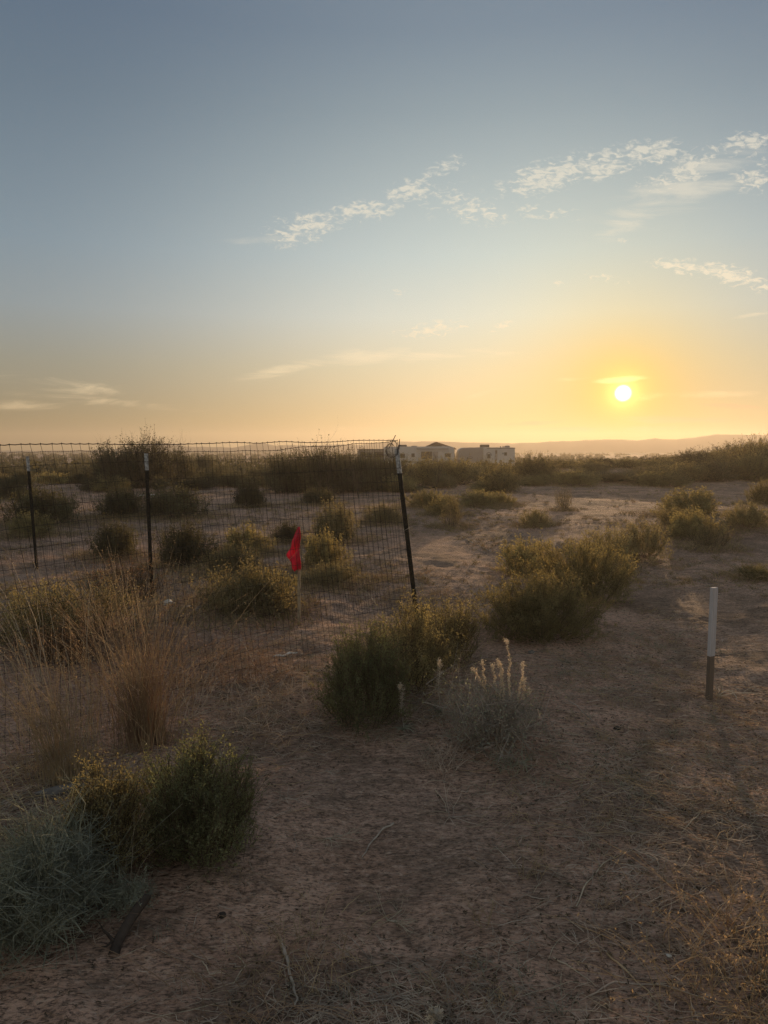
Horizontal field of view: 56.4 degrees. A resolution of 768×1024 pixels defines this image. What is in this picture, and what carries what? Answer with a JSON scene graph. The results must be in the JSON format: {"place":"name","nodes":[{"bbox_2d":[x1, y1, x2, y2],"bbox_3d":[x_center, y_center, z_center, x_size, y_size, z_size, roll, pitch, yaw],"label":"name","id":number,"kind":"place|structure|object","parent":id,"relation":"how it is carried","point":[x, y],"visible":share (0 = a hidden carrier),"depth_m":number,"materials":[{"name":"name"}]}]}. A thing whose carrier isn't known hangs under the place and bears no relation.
{"place":"outdoors","nodes":[
{"label":"outdoors","id":0,"kind":"place"},
{"bbox_2d":[0,453,767,1023],"bbox_3d":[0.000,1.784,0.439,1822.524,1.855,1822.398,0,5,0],"label":"desert ground","id":1,"kind":"structure","parent":0,"point":[414,857],"depth_m":2.94,"materials":[{"name":"brown soil"}]},
{"bbox_2d":[0,472,36,499],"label":"desert shrub","id":2,"kind":"object","parent":1,"relation":"on","point":[11,483],"visible":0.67,"depth_m":21.64,"materials":[{"name":"green plant"}]},
{"bbox_2d":[3,509,58,537],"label":"desert shrub","id":3,"kind":"object","parent":1,"relation":"on","point":[29,529],"visible":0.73,"depth_m":12.21,"materials":[{"name":"green plant"}]},
{"bbox_2d":[0,474,85,525],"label":"desert shrub","id":4,"kind":"object","parent":1,"relation":"on","point":[46,499],"visible":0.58,"depth_m":13.97,"materials":[{"name":"green plant"}]},
{"bbox_2d":[0,574,91,651],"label":"desert shrub","id":5,"kind":"object","parent":1,"relation":"on","point":[24,614],"visible":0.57,"depth_m":5.41,"materials":[{"name":"green plant"}]},
{"bbox_2d":[0,569,92,686],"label":"dry grass clump","id":6,"kind":"object","parent":1,"relation":"on","point":[27,662],"visible":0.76,"depth_m":4.67,"materials":[{"name":"brown plant"}]},
{"bbox_2d":[0,557,93,774],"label":"dry grass clump","id":7,"kind":"object","parent":1,"relation":"on","point":[49,682],"visible":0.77,"depth_m":3.39,"materials":[{"name":"brown plant"}]},
{"bbox_2d":[18,615,114,666],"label":"desert shrub","id":8,"kind":"object","parent":1,"relation":"on","point":[61,649],"visible":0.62,"depth_m":5.02,"materials":[{"name":"green plant"}]},
{"bbox_2d":[0,622,144,795],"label":"dry grass clump","id":9,"kind":"object","parent":1,"relation":"on","point":[52,767],"visible":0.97,"depth_m":3.20,"materials":[{"name":"plant"}]},
{"bbox_2d":[0,549,179,662],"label":"dry grass clump","id":10,"kind":"object","parent":1,"relation":"on","point":[50,609],"visible":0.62,"depth_m":5.35,"materials":[{"name":"plant"}]},
{"bbox_2d":[0,749,181,986],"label":"silvery shrub","id":11,"kind":"object","parent":1,"relation":"on","point":[40,893],"visible":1,"depth_m":2.16,"materials":[{"name":"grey plant"}]},
{"bbox_2d":[19,586,173,675],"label":"dry grass clump","id":12,"kind":"object","parent":1,"relation":"on","point":[107,637],"visible":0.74,"depth_m":4.96,"materials":[{"name":"plant"}]},
{"bbox_2d":[0,590,195,750],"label":"dry grass clump","id":13,"kind":"object","parent":1,"relation":"on","point":[89,680],"visible":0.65,"depth_m":3.81,"materials":[{"name":"plant"}]},
{"bbox_2d":[22,570,178,643],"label":"desert shrub","id":14,"kind":"object","parent":1,"relation":"on","point":[75,605],"visible":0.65,"depth_m":5.56,"materials":[{"name":"green plant"}]},
{"bbox_2d":[38,738,169,888],"bbox_3d":[-0.971,1.032,2.492,0.420,0.479,0.480,-2,5,-24],"label":"desert shrub","id":15,"kind":"object","parent":1,"relation":"on","point":[123,821],"visible":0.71,"depth_m":2.47,"materials":[{"name":"green plant"}]},
{"bbox_2d":[77,435,144,488],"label":"mesquite bush","id":16,"kind":"object","parent":1,"relation":"on","point":[124,472],"visible":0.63,"depth_m":27.14,"materials":[{"name":"green plant"}]},
{"bbox_2d":[84,508,139,559],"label":"desert shrub","id":17,"kind":"object","parent":1,"relation":"on","point":[122,540],"visible":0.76,"depth_m":10.11,"materials":[{"name":"green plant"}]},
{"bbox_2d":[91,479,144,516],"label":"desert shrub","id":18,"kind":"object","parent":1,"relation":"on","point":[120,497],"visible":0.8,"depth_m":15.20,"materials":[{"name":"green plant"}]},
{"bbox_2d":[96,894,150,954],"bbox_3d":[-0.775,1.262,2.182,0.087,0.108,0.188,4,6,40],"label":"bark stub","id":19,"kind":"object","parent":1,"relation":"on","point":[117,940],"visible":0.99,"depth_m":2.17,"materials":[{"name":"brown wood"}]},
{"bbox_2d":[0,613,247,752],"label":"dry grass clump","id":20,"kind":"object","parent":1,"relation":"on","point":[55,699],"visible":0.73,"depth_m":3.76,"materials":[{"name":"plant"}]},
{"bbox_2d":[85,864,163,923],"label":"silvery shrub","id":21,"kind":"object","parent":1,"relation":"on","point":[126,895],"visible":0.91,"depth_m":2.31,"materials":[{"name":"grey plant"}]},
{"bbox_2d":[78,548,174,603],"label":"desert shrub","id":22,"kind":"object","parent":1,"relation":"on","point":[118,572],"visible":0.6,"depth_m":7.11,"materials":[{"name":"green plant"}]},
{"bbox_2d":[19,549,246,643],"bbox_3d":[-2.034,0.658,5.817,1.664,0.616,1.756,-4,6,-37],"label":"dry grass clump","id":23,"kind":"object","parent":1,"relation":"on","point":[139,602],"visible":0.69,"depth_m":5.64,"materials":[{"name":"plant"}]},
{"bbox_2d":[70,618,204,752],"bbox_3d":[-1.270,0.872,3.623,0.642,0.637,0.706,0,5,0],"label":"dry grass clump","id":24,"kind":"object","parent":1,"relation":"on","point":[129,739],"visible":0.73,"depth_m":3.62,"materials":[{"name":"plant"}]},
{"bbox_2d":[0,540,295,752],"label":"dry grass clump","id":25,"kind":"object","parent":1,"relation":"on","point":[141,694],"visible":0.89,"depth_m":3.63,"materials":[{"name":"plant"}]},
{"bbox_2d":[27,628,268,707],"bbox_3d":[-1.364,0.930,4.524,1.392,0.362,1.490,0,5,0],"label":"dry grass clump","id":26,"kind":"object","parent":1,"relation":"on","point":[211,685],"visible":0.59,"depth_m":4.46,"materials":[{"name":"plant"}]},
{"bbox_2d":[115,422,190,487],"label":"mesquite bush","id":27,"kind":"object","parent":1,"relation":"on","point":[167,475],"visible":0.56,"depth_m":28.09,"materials":[{"name":"green plant"}]},
{"bbox_2d":[73,582,232,660],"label":"dry grass clump","id":28,"kind":"object","parent":1,"relation":"on","point":[145,628],"visible":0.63,"depth_m":5.19,"materials":[{"name":"plant"}]},
{"bbox_2d":[132,476,212,518],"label":"desert shrub","id":29,"kind":"object","parent":1,"relation":"on","point":[154,499],"visible":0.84,"depth_m":15.34,"materials":[{"name":"green plant"}]},
{"bbox_2d":[155,441,207,485],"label":"mesquite bush","id":30,"kind":"object","parent":1,"relation":"on","point":[189,474],"visible":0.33,"depth_m":30.38,"materials":[{"name":"green plant"}]},
{"bbox_2d":[152,512,223,567],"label":"desert shrub","id":31,"kind":"object","parent":1,"relation":"on","point":[187,542],"visible":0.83,"depth_m":9.41,"materials":[{"name":"green plant"}]},
{"bbox_2d":[125,716,269,882],"bbox_3d":[-0.708,1.004,2.599,0.592,0.535,0.472,0,5,0],"label":"desert shrub","id":32,"kind":"object","parent":1,"relation":"on","point":[211,804],"visible":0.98,"depth_m":2.54,"materials":[{"name":"green plant"}]},
{"bbox_2d":[0,435,418,754],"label":"wire fence","id":33,"kind":"object","parent":1,"relation":"on","point":[403,507],"visible":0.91,"depth_m":5.53,"materials":[{"name":"metal"}]},
{"bbox_2d":[190,538,263,576],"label":"desert shrub","id":34,"kind":"object","parent":1,"relation":"on","point":[228,554],"visible":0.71,"depth_m":8.66,"materials":[{"name":"green plant"}]},
{"bbox_2d":[136,601,330,674],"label":"dry grass clump","id":35,"kind":"object","parent":1,"relation":"on","point":[227,647],"visible":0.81,"depth_m":5.11,"materials":[{"name":"plant"}]},
{"bbox_2d":[212,468,257,486],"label":"scrub bush","id":36,"kind":"object","parent":1,"relation":"on","point":[236,480],"visible":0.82,"depth_m":28.73,"materials":[{"name":"green plant"}]},
{"bbox_2d":[158,674,319,760],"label":"dry grass clump","id":37,"kind":"object","parent":1,"relation":"on","point":[243,717],"visible":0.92,"depth_m":3.85,"materials":[{"name":"brown plant"}]},
{"bbox_2d":[212,520,278,553],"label":"desert shrub","id":38,"kind":"object","parent":1,"relation":"on","point":[249,536],"visible":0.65,"depth_m":10.41,"materials":[{"name":"green plant"}]},
{"bbox_2d":[188,551,306,618],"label":"desert shrub","id":39,"kind":"object","parent":1,"relation":"on","point":[247,576],"visible":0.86,"depth_m":6.46,"materials":[{"name":"green plant"}]},
{"bbox_2d":[171,632,325,700],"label":"dry grass clump","id":40,"kind":"object","parent":1,"relation":"on","point":[268,669],"visible":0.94,"depth_m":4.53,"materials":[{"name":"plant"}]},
{"bbox_2d":[231,477,267,507],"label":"desert shrub","id":41,"kind":"object","parent":1,"relation":"on","point":[254,500],"visible":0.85,"depth_m":17.88,"materials":[{"name":"green plant"}]},
{"bbox_2d":[71,886,431,1023],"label":"dry grass clump","id":42,"kind":"object","parent":1,"relation":"on","point":[254,1017],"visible":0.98,"depth_m":1.99,"materials":[{"name":"plant"}]},
{"bbox_2d":[194,655,333,730],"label":"dry grass clump","id":43,"kind":"object","parent":1,"relation":"on","point":[272,696],"visible":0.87,"depth_m":4.17,"materials":[{"name":"brown plant"}]},
{"bbox_2d":[252,445,308,492],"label":"mesquite bush","id":44,"kind":"object","parent":1,"relation":"on","point":[271,483],"visible":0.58,"depth_m":25.35,"materials":[{"name":"green plant"}]},
{"bbox_2d":[167,861,413,1021],"bbox_3d":[-0.294,1.266,2.210,0.666,0.084,0.645,1,5,17],"label":"dry grass clump","id":45,"kind":"object","parent":1,"relation":"on","point":[304,949],"visible":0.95,"depth_m":2.12,"materials":[{"name":"plant"}]},
{"bbox_2d":[297,527,300,624],"bbox_3d":[-0.741,0.602,6.254,0.037,0.942,0.009,0,5,0],"label":"wooden lath","id":46,"kind":"object","parent":1,"relation":"on","point":[299,596],"visible":0.54,"depth_m":6.26,"materials":[{"name":"brown wood"}]},
{"bbox_2d":[286,527,300,571],"bbox_3d":[-0.783,0.323,6.208,0.129,0.386,0.073,-1,5,-7],"label":"flag","id":47,"kind":"object","parent":46,"relation":"hanging from","point":[291,553],"visible":0.88,"depth_m":6.20,"materials":[{"name":"red fabric"}]},
{"bbox_2d":[298,485,339,504],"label":"desert shrub","id":48,"kind":"object","parent":1,"relation":"on","point":[311,498],"visible":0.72,"depth_m":18.37,"materials":[{"name":"green plant"}]},
{"bbox_2d":[277,433,366,494],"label":"mesquite bush","id":49,"kind":"object","parent":1,"relation":"on","point":[312,481],"visible":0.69,"depth_m":24.64,"materials":[{"name":"green plant"}]},
{"bbox_2d":[301,524,355,569],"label":"desert shrub","id":50,"kind":"object","parent":1,"relation":"on","point":[316,549],"visible":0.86,"depth_m":9.12,"materials":[{"name":"green plant"}]},
{"bbox_2d":[297,557,369,587],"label":"desert shrub","id":51,"kind":"object","parent":1,"relation":"on","point":[322,573],"visible":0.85,"depth_m":7.98,"materials":[{"name":"green plant"}]},
{"bbox_2d":[311,495,359,543],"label":"desert shrub","id":52,"kind":"object","parent":1,"relation":"on","point":[332,523],"visible":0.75,"depth_m":11.87,"materials":[{"name":"green plant"}]},
{"bbox_2d":[0,452,704,474],"bbox_3d":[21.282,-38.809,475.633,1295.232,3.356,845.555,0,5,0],"label":"scrub","id":53,"kind":"object","parent":1,"relation":"on","point":[8,461],"visible":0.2,"depth_m":150.99,"materials":[{"name":"green plant"}]},
{"bbox_2d":[331,446,394,491],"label":"mesquite bush","id":54,"kind":"object","parent":1,"relation":"on","point":[370,473],"visible":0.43,"depth_m":25.96,"materials":[{"name":"green plant"}]},
{"bbox_2d":[304,606,431,741],"bbox_3d":[-0.091,0.829,3.909,0.655,0.639,0.771,-2,5,-19],"label":"desert shrub","id":55,"kind":"object","parent":1,"relation":"on","point":[346,689],"visible":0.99,"depth_m":3.82,"materials":[{"name":"green plant"}]},
{"bbox_2d":[358,501,408,522],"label":"desert shrub","id":56,"kind":"object","parent":1,"relation":"on","point":[387,516],"visible":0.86,"depth_m":14.59,"materials":[{"name":"green plant"}]},
{"bbox_2d":[0,503,767,1023],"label":"dry grass tufts","id":57,"kind":"object","parent":1,"relation":"on","point":[502,795],"visible":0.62,"depth_m":3.40,"materials":[{"name":"plant"}]},
{"bbox_2d":[0,514,767,1023],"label":"grey weed tufts","id":58,"kind":"object","parent":1,"relation":"on","point":[492,764],"visible":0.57,"depth_m":3.41,"materials":[{"name":"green plant"}]},
{"bbox_2d":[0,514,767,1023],"bbox_3d":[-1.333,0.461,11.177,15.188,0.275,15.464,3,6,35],"label":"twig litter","id":59,"kind":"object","parent":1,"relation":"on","point":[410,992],"visible":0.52,"depth_m":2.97,"materials":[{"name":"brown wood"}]},
{"bbox_2d":[0,489,767,900],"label":"dry grass litter","id":60,"kind":"object","parent":1,"relation":"on","point":[494,741],"visible":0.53,"depth_m":3.67,"materials":[{"name":"plant"}]},
{"bbox_2d":[0,570,767,1023],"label":"bark crumbs","id":61,"kind":"object","parent":1,"relation":"on","point":[490,860],"visible":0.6,"depth_m":2.47,"materials":[{"name":"brown wood"}]},
{"bbox_2d":[0,478,767,632],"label":"olive skirt growth","id":62,"kind":"object","parent":1,"relation":"on","point":[446,528],"visible":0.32,"depth_m":11.17,"materials":[{"name":"green plant"}]},
{"bbox_2d":[0,467,767,615],"bbox_3d":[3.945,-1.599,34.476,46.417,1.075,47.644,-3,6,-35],"label":"ground cover","id":63,"kind":"object","parent":1,"relation":"on","point":[486,564],"visible":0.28,"depth_m":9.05,"materials":[{"name":"plant"}]},
{"bbox_2d":[372,439,422,483],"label":"mesquite bush","id":64,"kind":"object","parent":1,"relation":"on","point":[388,465],"visible":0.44,"depth_m":27.36,"materials":[{"name":"green plant"}]},
{"bbox_2d":[357,580,474,693],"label":"desert shrub","id":65,"kind":"object","parent":1,"relation":"on","point":[426,661],"visible":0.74,"depth_m":4.35,"materials":[{"name":"green plant"}]},
{"bbox_2d":[384,445,453,465],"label":"building","id":66,"kind":"structure","parent":1,"relation":"on","point":[413,451],"depth_m":93.44,"materials":[{"name":"white"}]},
{"bbox_2d":[405,486,448,507],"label":"desert shrub","id":67,"kind":"object","parent":1,"relation":"on","point":[424,498],"visible":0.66,"depth_m":17.44,"materials":[{"name":"green plant"}]},
{"bbox_2d":[404,451,458,485],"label":"mesquite bush","id":68,"kind":"object","parent":1,"relation":"on","point":[421,475],"visible":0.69,"depth_m":29.75,"materials":[{"name":"green plant"}]},
{"bbox_2d":[385,585,498,666],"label":"desert shrub","id":69,"kind":"object","parent":1,"relation":"on","point":[457,614],"visible":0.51,"depth_m":5.01,"materials":[{"name":"green plant"}]},
{"bbox_2d":[391,733,499,777],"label":"dry grass clump","id":70,"kind":"object","parent":1,"relation":"on","point":[452,760],"visible":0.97,"depth_m":3.37,"materials":[{"name":"brown plant"}]},
{"bbox_2d":[437,480,464,526],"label":"desert shrub","id":71,"kind":"object","parent":1,"relation":"on","point":[451,505],"visible":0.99,"depth_m":14.04,"materials":[{"name":"green plant"}]},
{"bbox_2d":[425,452,490,483],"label":"mesquite bush","id":72,"kind":"object","parent":1,"relation":"on","point":[464,473],"visible":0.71,"depth_m":30.23,"materials":[{"name":"green plant"}]},
{"bbox_2d":[452,486,496,507],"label":"desert shrub","id":73,"kind":"object","parent":1,"relation":"on","point":[481,499],"visible":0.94,"depth_m":18.37,"materials":[{"name":"green plant"}]},
{"bbox_2d":[456,445,514,465],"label":"travel trailer","id":74,"kind":"object","parent":1,"relation":"on","point":[507,453],"visible":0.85,"depth_m":93.44,"materials":[{"name":"white metal"}]},
{"bbox_2d":[413,638,587,764],"bbox_3d":[0.583,0.896,3.641,0.869,0.552,0.967,1,5,15],"label":"grey weed","id":75,"kind":"object","parent":1,"relation":"on","point":[481,712],"visible":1,"depth_m":3.58,"materials":[{"name":"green plant"}]},
{"bbox_2d":[476,458,527,492],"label":"mesquite bush","id":76,"kind":"object","parent":1,"relation":"on","point":[503,479],"visible":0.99,"depth_m":25.51,"materials":[{"name":"green plant"}]},
{"bbox_2d":[490,529,558,576],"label":"desert shrub","id":77,"kind":"object","parent":1,"relation":"on","point":[511,560],"visible":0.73,"depth_m":8.59,"materials":[{"name":"green plant"}]},
{"bbox_2d":[498,450,568,476],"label":"mesquite bush","id":78,"kind":"object","parent":1,"relation":"on","point":[530,468],"visible":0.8,"depth_m":32.37,"materials":[{"name":"green plant"}]},
{"bbox_2d":[517,506,555,526],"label":"desert shrub","id":79,"kind":"object","parent":1,"relation":"on","point":[533,518],"visible":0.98,"depth_m":13.90,"materials":[{"name":"green plant"}]},
{"bbox_2d":[464,558,618,645],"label":"desert shrub","id":80,"kind":"object","parent":1,"relation":"on","point":[538,608],"visible":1,"depth_m":5.61,"materials":[{"name":"green plant"}]},
{"bbox_2d":[542,468,601,485],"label":"desert shrub","id":81,"kind":"object","parent":1,"relation":"on","point":[578,478],"visible":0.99,"depth_m":29.47,"materials":[{"name":"green plant"}]},
{"bbox_2d":[515,521,643,607],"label":"desert shrub","id":82,"kind":"object","parent":1,"relation":"on","point":[575,560],"visible":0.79,"depth_m":7.16,"materials":[{"name":"green plant"}]},
{"bbox_2d":[568,457,617,473],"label":"scrub bush","id":83,"kind":"object","parent":1,"relation":"on","point":[591,465],"visible":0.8,"depth_m":34.62,"materials":[{"name":"green plant"}]},
{"bbox_2d":[576,520,639,575],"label":"desert shrub","id":84,"kind":"object","parent":1,"relation":"on","point":[613,541],"visible":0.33,"depth_m":9.10,"materials":[{"name":"green plant"}]},
{"bbox_2d":[565,799,713,877],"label":"dead plant","id":85,"kind":"object","parent":1,"relation":"on","point":[641,844],"visible":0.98,"depth_m":2.61,"materials":[{"name":"brown plant"}]},
{"bbox_2d":[613,515,677,563],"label":"desert shrub","id":86,"kind":"object","parent":1,"relation":"on","point":[649,539],"visible":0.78,"depth_m":9.85,"materials":[{"name":"green plant"}]},
{"bbox_2d":[544,838,767,1023],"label":"dry grass clump","id":87,"kind":"object","parent":1,"relation":"on","point":[760,981],"visible":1,"depth_m":1.99,"materials":[{"name":"plant"}]},
{"bbox_2d":[621,469,695,486],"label":"desert shrub","id":88,"kind":"object","parent":1,"relation":"on","point":[667,479],"visible":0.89,"depth_m":29.38,"materials":[{"name":"green plant"}]},
{"bbox_2d":[650,485,722,516],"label":"desert shrub","id":89,"kind":"object","parent":1,"relation":"on","point":[701,499],"visible":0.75,"depth_m":16.02,"materials":[{"name":"green plant"}]},
{"bbox_2d":[658,457,719,480],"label":"ridge bush","id":90,"kind":"object","parent":1,"relation":"on","point":[692,472],"visible":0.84,"depth_m":31.27,"materials":[{"name":"green plant"}]},
{"bbox_2d":[658,505,731,540],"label":"desert shrub","id":91,"kind":"object","parent":1,"relation":"on","point":[688,521],"visible":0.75,"depth_m":11.78,"materials":[{"name":"green plant"}]},
{"bbox_2d":[630,841,767,977],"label":"dry grass clump","id":92,"kind":"object","parent":1,"relation":"on","point":[734,931],"visible":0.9,"depth_m":2.20,"materials":[{"name":"plant"}]},
{"bbox_2d":[679,509,737,550],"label":"desert shrub","id":93,"kind":"object","parent":1,"relation":"on","point":[708,538],"visible":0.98,"depth_m":10.71,"materials":[{"name":"green plant"}]},
{"bbox_2d":[705,587,717,699],"bbox_3d":[1.989,0.839,4.355,0.045,0.769,0.025,-2,5,-24],"label":"boundary stake","id":94,"kind":"object","parent":1,"relation":"on","point":[712,622],"visible":0.79,"depth_m":4.34,"materials":[{"name":"white wood"}]},
{"bbox_2d":[692,456,740,481],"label":"ridge bush","id":95,"kind":"object","parent":1,"relation":"on","point":[720,474],"visible":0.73,"depth_m":31.62,"materials":[{"name":"green plant"}]},
{"bbox_2d":[704,433,767,465],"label":"ridge bush","id":96,"kind":"object","parent":1,"relation":"on","point":[746,453],"visible":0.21,"depth_m":36.69,"materials":[{"name":"green plant"}]},
{"bbox_2d":[710,449,767,480],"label":"ridge bush","id":97,"kind":"object","parent":1,"relation":"on","point":[732,464],"visible":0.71,"depth_m":32.26,"materials":[{"name":"green plant"}]},
{"bbox_2d":[719,497,767,528],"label":"desert shrub","id":98,"kind":"object","parent":1,"relation":"on","point":[752,516],"visible":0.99,"depth_m":12.22,"materials":[{"name":"green plant"}]},
{"bbox_2d":[732,451,767,480],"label":"desert shrub","id":99,"kind":"object","parent":1,"relation":"on","point":[756,465],"visible":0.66,"depth_m":32.23,"materials":[{"name":"green plant"}]},
{"bbox_2d":[744,477,767,504],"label":"desert shrub","id":100,"kind":"object","parent":1,"relation":"on","point":[761,491],"visible":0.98,"depth_m":20.42,"materials":[{"name":"green plant"}]},
{"bbox_2d":[0,434,767,453],"bbox_3d":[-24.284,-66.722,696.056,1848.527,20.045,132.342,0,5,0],"label":"mountain range","id":101,"kind":"structure","parent":0,"point":[656,445],"depth_m":670.73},
{"bbox_2d":[0,477,767,632],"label":"dry skirt grass","id":102,"kind":"structure","parent":0,"point":[464,526],"depth_m":11.33,"materials":[{"name":"plant"}]},
{"bbox_2d":[0,542,767,1023],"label":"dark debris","id":103,"kind":"object","parent":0,"point":[510,804],"visible":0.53,"depth_m":3.08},
{"bbox_2d":[0,0,767,450],"label":"sky","id":104,"kind":"structure","parent":0,"point":[252,221],"materials":[{"name":"blue"}]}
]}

